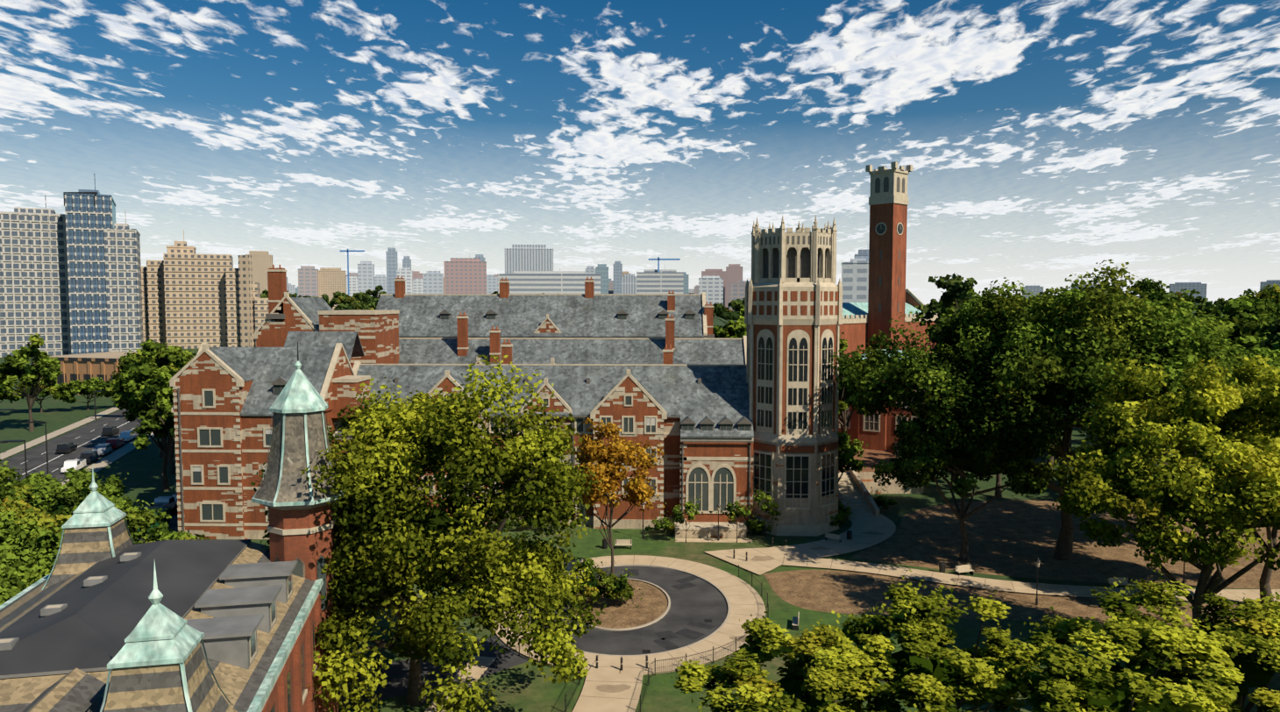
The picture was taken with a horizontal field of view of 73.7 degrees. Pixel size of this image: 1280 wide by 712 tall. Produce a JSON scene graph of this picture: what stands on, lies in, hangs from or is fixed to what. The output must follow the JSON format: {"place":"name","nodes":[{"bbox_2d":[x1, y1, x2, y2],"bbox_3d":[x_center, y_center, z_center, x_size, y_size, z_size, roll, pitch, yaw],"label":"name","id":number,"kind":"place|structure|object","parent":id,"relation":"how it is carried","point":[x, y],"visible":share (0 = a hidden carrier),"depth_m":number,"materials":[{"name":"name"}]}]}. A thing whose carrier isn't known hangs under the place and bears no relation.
{"place":"outdoors","nodes":[
{"label":"outdoors","id":0,"kind":"place"},
{"bbox_2d":[0,304,1260,604],"bbox_3d":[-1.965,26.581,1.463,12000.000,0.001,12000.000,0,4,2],"label":"ground","id":1,"kind":"structure","parent":0,"point":[142,478],"depth_m":134.92,"materials":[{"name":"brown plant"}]},
{"bbox_2d":[0,385,17,402],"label":"street tree","id":2,"kind":"object","parent":1,"relation":"on","point":[6,395],"visible":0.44,"depth_m":194.43,"materials":[{"name":"green plant"}]},
{"bbox_2d":[0,553,57,604],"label":"tree","id":3,"kind":"object","parent":1,"relation":"on","point":[9,588],"visible":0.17,"depth_m":49.41,"materials":[{"name":"green plant"}]},
{"bbox_2d":[0,459,61,490],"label":"tree","id":4,"kind":"object","parent":1,"relation":"on","point":[6,473],"visible":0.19,"depth_m":81.07,"materials":[{"name":"green plant"}]},
{"bbox_2d":[0,333,63,431],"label":"street tree","id":5,"kind":"object","parent":1,"relation":"on","point":[46,367],"visible":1,"depth_m":171.97,"materials":[{"name":"green plant"}]},
{"bbox_2d":[9,376,64,412],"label":"street tree","id":6,"kind":"object","parent":1,"relation":"on","point":[55,391],"visible":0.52,"depth_m":200.90,"materials":[{"name":"green plant"}]},
{"bbox_2d":[0,480,79,568],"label":"tree","id":7,"kind":"object","parent":1,"relation":"on","point":[23,523],"visible":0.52,"depth_m":58.54,"materials":[{"name":"green plant"}]},
{"bbox_2d":[0,515,136,590],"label":"tree","id":8,"kind":"object","parent":1,"relation":"on","point":[10,557],"visible":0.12,"depth_m":53.99,"materials":[{"name":"green plant"}]},
{"bbox_2d":[9,467,142,514],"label":"tree","id":9,"kind":"object","parent":1,"relation":"on","point":[111,485],"visible":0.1,"depth_m":78.76,"materials":[{"name":"green plant"}]},
{"bbox_2d":[59,376,110,410],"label":"street tree","id":10,"kind":"object","parent":1,"relation":"on","point":[89,387],"visible":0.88,"depth_m":204.57,"materials":[{"name":"green plant"}]},
{"bbox_2d":[24,469,171,544],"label":"tree","id":11,"kind":"object","parent":1,"relation":"on","point":[136,518],"visible":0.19,"depth_m":69.35,"materials":[{"name":"green plant"}]},
{"bbox_2d":[99,353,147,448],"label":"tall tree","id":12,"kind":"object","parent":1,"relation":"on","point":[109,387],"visible":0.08,"depth_m":147.11,"materials":[{"name":"green plant"}]},
{"bbox_2d":[112,371,163,457],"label":"tall tree","id":13,"kind":"object","parent":1,"relation":"on","point":[118,388],"visible":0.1,"depth_m":143.31,"materials":[{"name":"green plant"}]},
{"bbox_2d":[111,338,189,490],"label":"tall tree","id":14,"kind":"object","parent":1,"relation":"on","point":[158,370],"visible":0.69,"depth_m":117.18,"materials":[{"name":"green plant"}]},
{"bbox_2d":[117,349,184,464],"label":"tall tree","id":15,"kind":"object","parent":1,"relation":"on","point":[121,365],"depth_m":135.40,"materials":[{"name":"green plant"}]},
{"bbox_2d":[129,380,175,449],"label":"tall tree","id":16,"kind":"object","parent":1,"relation":"on","point":[155,423],"visible":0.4,"depth_m":112.82,"materials":[{"name":"green plant"}]},
{"bbox_2d":[122,341,196,474],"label":"tall tree","id":17,"kind":"object","parent":1,"relation":"on","point":[188,356],"visible":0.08,"depth_m":130.12,"materials":[{"name":"green plant"}]},
{"bbox_2d":[129,523,210,543],"bbox_3d":[-35.943,17.576,64.204,9.471,10.565,9.904,0,4,2],"label":"tree","id":18,"kind":"object","parent":1,"relation":"on","point":[164,533],"visible":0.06,"depth_m":64.66,"materials":[{"name":"green plant"}]},
{"bbox_2d":[0,341,347,711],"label":"brick building","id":19,"kind":"structure","parent":1,"relation":"on","point":[107,615],"depth_m":39.71,"materials":[{"name":"brick"}]},
{"bbox_2d":[260,293,267,298],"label":"horizon tree","id":20,"kind":"object","parent":1,"relation":"on","point":[262,295],"visible":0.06,"depth_m":873.66,"materials":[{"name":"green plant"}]},
{"bbox_2d":[262,289,297,298],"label":"horizon tree","id":21,"kind":"object","parent":1,"relation":"on","point":[266,293],"visible":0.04,"depth_m":1155.45,"materials":[{"name":"green plant"}]},
{"bbox_2d":[320,291,348,308],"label":"horizon tree","id":22,"kind":"object","parent":1,"relation":"on","point":[331,302],"visible":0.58,"depth_m":1475.09,"materials":[{"name":"green plant"}]},
{"bbox_2d":[333,296,360,310],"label":"horizon tree","id":23,"kind":"object","parent":1,"relation":"on","point":[340,306],"visible":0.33,"depth_m":881.28,"materials":[{"name":"green plant"}]},
{"bbox_2d":[342,291,366,304],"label":"horizon tree","id":24,"kind":"object","parent":1,"relation":"on","point":[344,301],"visible":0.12,"depth_m":1406.10,"materials":[{"name":"green plant"}]},
{"bbox_2d":[342,292,378,310],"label":"horizon tree","id":25,"kind":"object","parent":1,"relation":"on","point":[360,306],"visible":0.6,"depth_m":798.24,"materials":[{"name":"green plant"}]},
{"bbox_2d":[358,284,386,303],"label":"horizon tree","id":26,"kind":"object","parent":1,"relation":"on","point":[367,298],"visible":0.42,"depth_m":1250.68,"materials":[{"name":"green plant"}]},
{"bbox_2d":[250,354,606,711],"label":"tree","id":27,"kind":"object","parent":1,"relation":"on","point":[395,539],"visible":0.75,"depth_m":48.97,"materials":[{"name":"green plant"}]},
{"bbox_2d":[169,264,753,539],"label":"college building","id":28,"kind":"structure","parent":1,"relation":"on","point":[667,372],"depth_m":101.58,"materials":[{"name":"red brick"}]},
{"bbox_2d":[554,549,643,615],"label":"island shrub","id":29,"kind":"object","parent":1,"relation":"on","point":[620,587],"visible":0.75,"depth_m":73.25,"materials":[{"name":"green plant"}]},
{"bbox_2d":[567,413,665,574],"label":"autumn tree","id":30,"kind":"object","parent":1,"relation":"on","point":[607,469],"visible":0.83,"depth_m":76.48,"materials":[{"name":"orange plant"}]},
{"bbox_2d":[0,173,1279,395],"bbox_3d":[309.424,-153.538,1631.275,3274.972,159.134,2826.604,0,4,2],"label":"city skyline","id":31,"kind":"structure","parent":1,"relation":"on","point":[84,295],"depth_m":472.48},
{"bbox_2d":[639,511,679,535],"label":"shrub","id":32,"kind":"object","parent":1,"relation":"on","point":[664,524],"visible":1,"depth_m":97.31,"materials":[{"name":"green plant"}]},
{"bbox_2d":[712,299,744,324],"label":"horizon tree","id":33,"kind":"object","parent":1,"relation":"on","point":[719,309],"visible":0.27,"depth_m":597.26,"materials":[{"name":"green plant"}]},
{"bbox_2d":[712,315,746,338],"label":"tree","id":34,"kind":"object","parent":1,"relation":"on","point":[731,329],"visible":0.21,"depth_m":163.08,"materials":[{"name":"green plant"}]},
{"bbox_2d":[719,305,746,332],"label":"tree","id":35,"kind":"object","parent":1,"relation":"on","point":[741,312],"depth_m":175.16,"materials":[{"name":"green plant"}]},
{"bbox_2d":[732,297,745,312],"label":"horizon tree","id":36,"kind":"object","parent":1,"relation":"on","point":[739,304],"visible":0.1,"depth_m":827.42,"materials":[{"name":"green plant"}]},
{"bbox_2d":[745,513,773,536],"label":"shrub","id":37,"kind":"object","parent":1,"relation":"on","point":[757,526],"visible":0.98,"depth_m":96.49,"materials":[{"name":"green plant"}]},
{"bbox_2d":[826,510,850,526],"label":"shrub","id":38,"kind":"object","parent":1,"relation":"on","point":[838,518],"visible":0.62,"depth_m":98.71,"materials":[{"name":"green plant"}]},
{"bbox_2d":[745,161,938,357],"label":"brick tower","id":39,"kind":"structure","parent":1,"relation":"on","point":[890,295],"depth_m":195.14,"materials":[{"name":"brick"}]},
{"bbox_2d":[838,498,864,519],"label":"shrub","id":40,"kind":"object","parent":1,"relation":"on","point":[841,508],"visible":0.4,"depth_m":103.93,"materials":[{"name":"green plant"}]},
{"bbox_2d":[837,430,869,482],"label":"tree","id":41,"kind":"object","parent":1,"relation":"on","point":[847,453],"visible":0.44,"depth_m":110.49,"materials":[{"name":"green plant"}]},
{"bbox_2d":[838,332,871,445],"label":"tree","id":42,"kind":"object","parent":1,"relation":"on","point":[844,401],"visible":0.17,"depth_m":124.82,"materials":[{"name":"green plant"}]},
{"bbox_2d":[838,448,923,516],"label":"stone stairs","id":43,"kind":"structure","parent":1,"relation":"on","point":[855,490],"depth_m":117.11,"materials":[{"name":"stone"}]},
{"bbox_2d":[870,486,903,511],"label":"shrub","id":44,"kind":"object","parent":1,"relation":"on","point":[881,501],"visible":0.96,"depth_m":107.75,"materials":[{"name":"green plant"}]},
{"bbox_2d":[929,298,941,308],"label":"horizon tree","id":45,"kind":"object","parent":1,"relation":"on","point":[933,300],"visible":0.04,"depth_m":893.80,"materials":[{"name":"green plant"}]},
{"bbox_2d":[930,301,942,317],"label":"horizon tree","id":46,"kind":"object","parent":1,"relation":"on","point":[935,305],"visible":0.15,"depth_m":499.75,"materials":[{"name":"green plant"}]},
{"bbox_2d":[938,298,977,322],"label":"tree","id":47,"kind":"object","parent":1,"relation":"on","point":[949,310],"visible":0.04,"depth_m":247.97,"materials":[{"name":"green plant"}]},
{"bbox_2d":[934,287,982,316],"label":"tree","id":48,"kind":"object","parent":1,"relation":"on","point":[970,291],"visible":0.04,"depth_m":294.40,"materials":[{"name":"green plant"}]},
{"bbox_2d":[913,273,1016,374],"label":"tree","id":49,"kind":"object","parent":1,"relation":"on","point":[956,287],"visible":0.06,"depth_m":160.80,"materials":[{"name":"green plant"}]},
{"bbox_2d":[871,391,1059,561],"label":"tree","id":50,"kind":"object","parent":1,"relation":"on","point":[935,453],"visible":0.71,"depth_m":82.77,"materials":[{"name":"green plant"}]},
{"bbox_2d":[950,363,1002,497],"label":"tree","id":51,"kind":"object","parent":1,"relation":"on","point":[998,481],"depth_m":115.46,"materials":[{"name":"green plant"}]},
{"bbox_2d":[946,287,1059,359],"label":"tree","id":52,"kind":"object","parent":1,"relation":"on","point":[1041,293],"depth_m":168.22,"materials":[{"name":"green plant"}]},
{"bbox_2d":[828,259,1279,561],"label":"oak tree","id":53,"kind":"object","parent":1,"relation":"on","point":[1037,363],"visible":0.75,"depth_m":79.93,"materials":[{"name":"green plant"}]},
{"bbox_2d":[1045,301,1099,477],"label":"tree","id":54,"kind":"object","parent":1,"relation":"on","point":[1049,460],"depth_m":128.85,"materials":[{"name":"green plant"}]},
{"bbox_2d":[1066,404,1087,452],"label":"tree","id":55,"kind":"object","parent":1,"relation":"on","point":[1070,445],"depth_m":148.10,"materials":[{"name":"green plant"}]},
{"bbox_2d":[1109,276,1171,301],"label":"tree","id":56,"kind":"object","parent":1,"relation":"on","point":[1148,286],"visible":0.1,"depth_m":261.21,"materials":[{"name":"green plant"}]},
{"bbox_2d":[1048,356,1279,635],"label":"lime tree","id":57,"kind":"object","parent":1,"relation":"on","point":[1234,487],"visible":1,"depth_m":57.80,"materials":[{"name":"green plant"}]},
{"bbox_2d":[1138,291,1189,298],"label":"horizon tree","id":58,"kind":"object","parent":1,"relation":"on","point":[1179,294],"visible":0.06,"depth_m":1114.35,"materials":[{"name":"green plant"}]},
{"bbox_2d":[1107,311,1244,464],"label":"tree","id":59,"kind":"object","parent":1,"relation":"on","point":[1223,324],"visible":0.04,"depth_m":133.38,"materials":[{"name":"green plant"}]},
{"bbox_2d":[1133,288,1226,318],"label":"tree","id":60,"kind":"object","parent":1,"relation":"on","point":[1163,295],"visible":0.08,"depth_m":217.75,"materials":[{"name":"green plant"}]},
{"bbox_2d":[1152,298,1217,323],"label":"tree","id":61,"kind":"object","parent":1,"relation":"on","point":[1168,303],"visible":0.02,"depth_m":171.71,"materials":[{"name":"green plant"}]},
{"bbox_2d":[1166,291,1205,311],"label":"horizon tree","id":62,"kind":"object","parent":1,"relation":"on","point":[1200,306],"visible":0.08,"depth_m":716.95,"materials":[{"name":"green plant"}]},
{"bbox_2d":[1180,296,1208,310],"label":"horizon tree","id":63,"kind":"object","parent":1,"relation":"on","point":[1198,300],"visible":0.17,"depth_m":975.10,"materials":[{"name":"green plant"}]},
{"bbox_2d":[1116,342,1279,541],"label":"lime tree","id":64,"kind":"object","parent":1,"relation":"on","point":[1239,359],"visible":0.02,"depth_m":90.96,"materials":[{"name":"green plant"}]},
{"bbox_2d":[1195,300,1225,314],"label":"horizon tree","id":65,"kind":"object","parent":1,"relation":"on","point":[1208,303],"visible":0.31,"depth_m":888.17,"materials":[{"name":"green plant"}]},
{"bbox_2d":[1150,355,1279,609],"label":"lime tree","id":66,"kind":"object","parent":1,"relation":"on","point":[1256,373],"visible":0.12,"depth_m":73.20,"materials":[{"name":"green plant"}]},
{"bbox_2d":[1213,298,1233,305],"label":"horizon tree","id":67,"kind":"object","parent":1,"relation":"on","point":[1217,302],"visible":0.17,"depth_m":1583.71,"materials":[{"name":"green plant"}]},
{"bbox_2d":[1219,300,1233,314],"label":"horizon tree","id":68,"kind":"object","parent":1,"relation":"on","point":[1222,302],"visible":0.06,"depth_m":839.92,"materials":[{"name":"green plant"}]},
{"bbox_2d":[1201,297,1279,335],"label":"tree","id":69,"kind":"object","parent":1,"relation":"on","point":[1259,309],"visible":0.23,"depth_m":173.72,"materials":[{"name":"green plant"}]},
{"bbox_2d":[1223,316,1272,349],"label":"tree","id":70,"kind":"object","parent":1,"relation":"on","point":[1247,340],"visible":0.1,"depth_m":135.49,"materials":[{"name":"green plant"}]},
{"bbox_2d":[1228,286,1279,319],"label":"tree","id":71,"kind":"object","parent":1,"relation":"on","point":[1276,295],"depth_m":220.76,"materials":[{"name":"green plant"}]},
{"bbox_2d":[1230,311,1279,339],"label":"tree","id":72,"kind":"object","parent":1,"relation":"on","point":[1262,326],"visible":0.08,"depth_m":147.01,"materials":[{"name":"green plant"}]},
{"bbox_2d":[1237,283,1279,298],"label":"tree","id":73,"kind":"object","parent":1,"relation":"on","point":[1248,291],"visible":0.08,"depth_m":294.95,"materials":[{"name":"green plant"}]},
{"bbox_2d":[1242,283,1279,315],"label":"tree","id":74,"kind":"object","parent":1,"relation":"on","point":[1269,289],"visible":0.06,"depth_m":254.27,"materials":[{"name":"green plant"}]},
{"bbox_2d":[1247,339,1279,366],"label":"tree","id":75,"kind":"object","parent":1,"relation":"on","point":[1276,345],"depth_m":101.27,"materials":[{"name":"green plant"}]},
{"bbox_2d":[1258,317,1279,349],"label":"tree","id":76,"kind":"object","parent":1,"relation":"on","point":[1274,335],"visible":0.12,"depth_m":114.99,"materials":[{"name":"green plant"}]},
{"bbox_2d":[0,405,1279,711],"bbox_3d":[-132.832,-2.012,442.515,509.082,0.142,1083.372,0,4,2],"label":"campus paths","id":77,"kind":"structure","parent":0,"point":[803,581],"depth_m":79.51,"materials":[{"name":"concrete"}]},
{"bbox_2d":[56,425,177,533],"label":"vehicles","id":78,"kind":"object","parent":77,"relation":"on","point":[168,503],"visible":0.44,"depth_m":140.96,"materials":[{"name":"white metal"}]},
{"bbox_2d":[487,512,518,529],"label":"shrub","id":79,"kind":"object","parent":77,"relation":"on","point":[508,524],"visible":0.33,"depth_m":98.65,"materials":[{"name":"green plant"}]},
{"bbox_2d":[505,514,533,528],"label":"shrub","id":80,"kind":"object","parent":77,"relation":"on","point":[519,523],"visible":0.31,"depth_m":98.25,"materials":[{"name":"green plant"}]},
{"bbox_2d":[0,343,1185,699],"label":"bollard lamps","id":81,"kind":"object","parent":77,"relation":"on","point":[963,568],"visible":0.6,"depth_m":87.11,"materials":[{"name":"metal"}]},
{"bbox_2d":[510,564,768,711],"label":"iron fence","id":82,"kind":"object","parent":77,"relation":"on","point":[743,570],"visible":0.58,"depth_m":62.72,"materials":[{"name":"metal"}]},
{"bbox_2d":[665,495,709,542],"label":"young tree","id":83,"kind":"object","parent":77,"relation":"on","point":[679,515],"visible":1,"depth_m":93.17,"materials":[{"name":"green plant"}]},
{"bbox_2d":[710,497,755,542],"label":"young tree","id":84,"kind":"object","parent":77,"relation":"on","point":[734,513],"visible":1,"depth_m":93.35,"materials":[{"name":"green plant"}]},
{"bbox_2d":[753,483,785,536],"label":"young tree","id":85,"kind":"object","parent":77,"relation":"on","point":[763,507],"visible":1,"depth_m":95.96,"materials":[{"name":"green plant"}]},
{"bbox_2d":[596,531,968,692],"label":"paving wear","id":86,"kind":"object","parent":77,"relation":"on","point":[663,641],"visible":0.79,"depth_m":68.75,"materials":[{"name":"concrete"}]},
{"bbox_2d":[664,610,931,711],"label":"tree","id":87,"kind":"object","parent":77,"relation":"on","point":[814,675],"visible":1,"depth_m":40.47,"materials":[{"name":"green plant"}]},
{"bbox_2d":[826,569,1045,711],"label":"tree","id":88,"kind":"object","parent":77,"relation":"on","point":[926,665],"visible":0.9,"depth_m":42.24,"materials":[{"name":"green plant"}]},
{"bbox_2d":[1013,576,1247,711],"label":"tree","id":89,"kind":"object","parent":77,"relation":"on","point":[1084,684],"visible":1,"depth_m":38.74,"materials":[{"name":"green plant"}]},
{"bbox_2d":[1102,569,1279,711],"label":"tree","id":90,"kind":"object","parent":77,"relation":"on","point":[1259,663],"visible":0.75,"depth_m":42.98,"materials":[{"name":"green plant"}]},
{"bbox_2d":[1259,590,1279,613],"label":"tree","id":91,"kind":"object","parent":77,"relation":"on","point":[1262,593],"visible":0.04,"depth_m":45.95,"materials":[{"name":"green plant"}]},
{"bbox_2d":[0,0,1279,304],"label":"sky","id":92,"kind":"structure","parent":0,"point":[1045,142],"materials":[{"name":"blue"}]},
{"bbox_2d":[744,214,842,535],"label":"tower","id":93,"kind":"structure","parent":0,"point":[793,308],"depth_m":96.73,"materials":[{"name":"beige stone"}]},
{"bbox_2d":[838,348,931,470],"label":"green roof building","id":94,"kind":"structure","parent":0,"point":[873,432],"depth_m":134.84,"materials":[{"name":"brick"}]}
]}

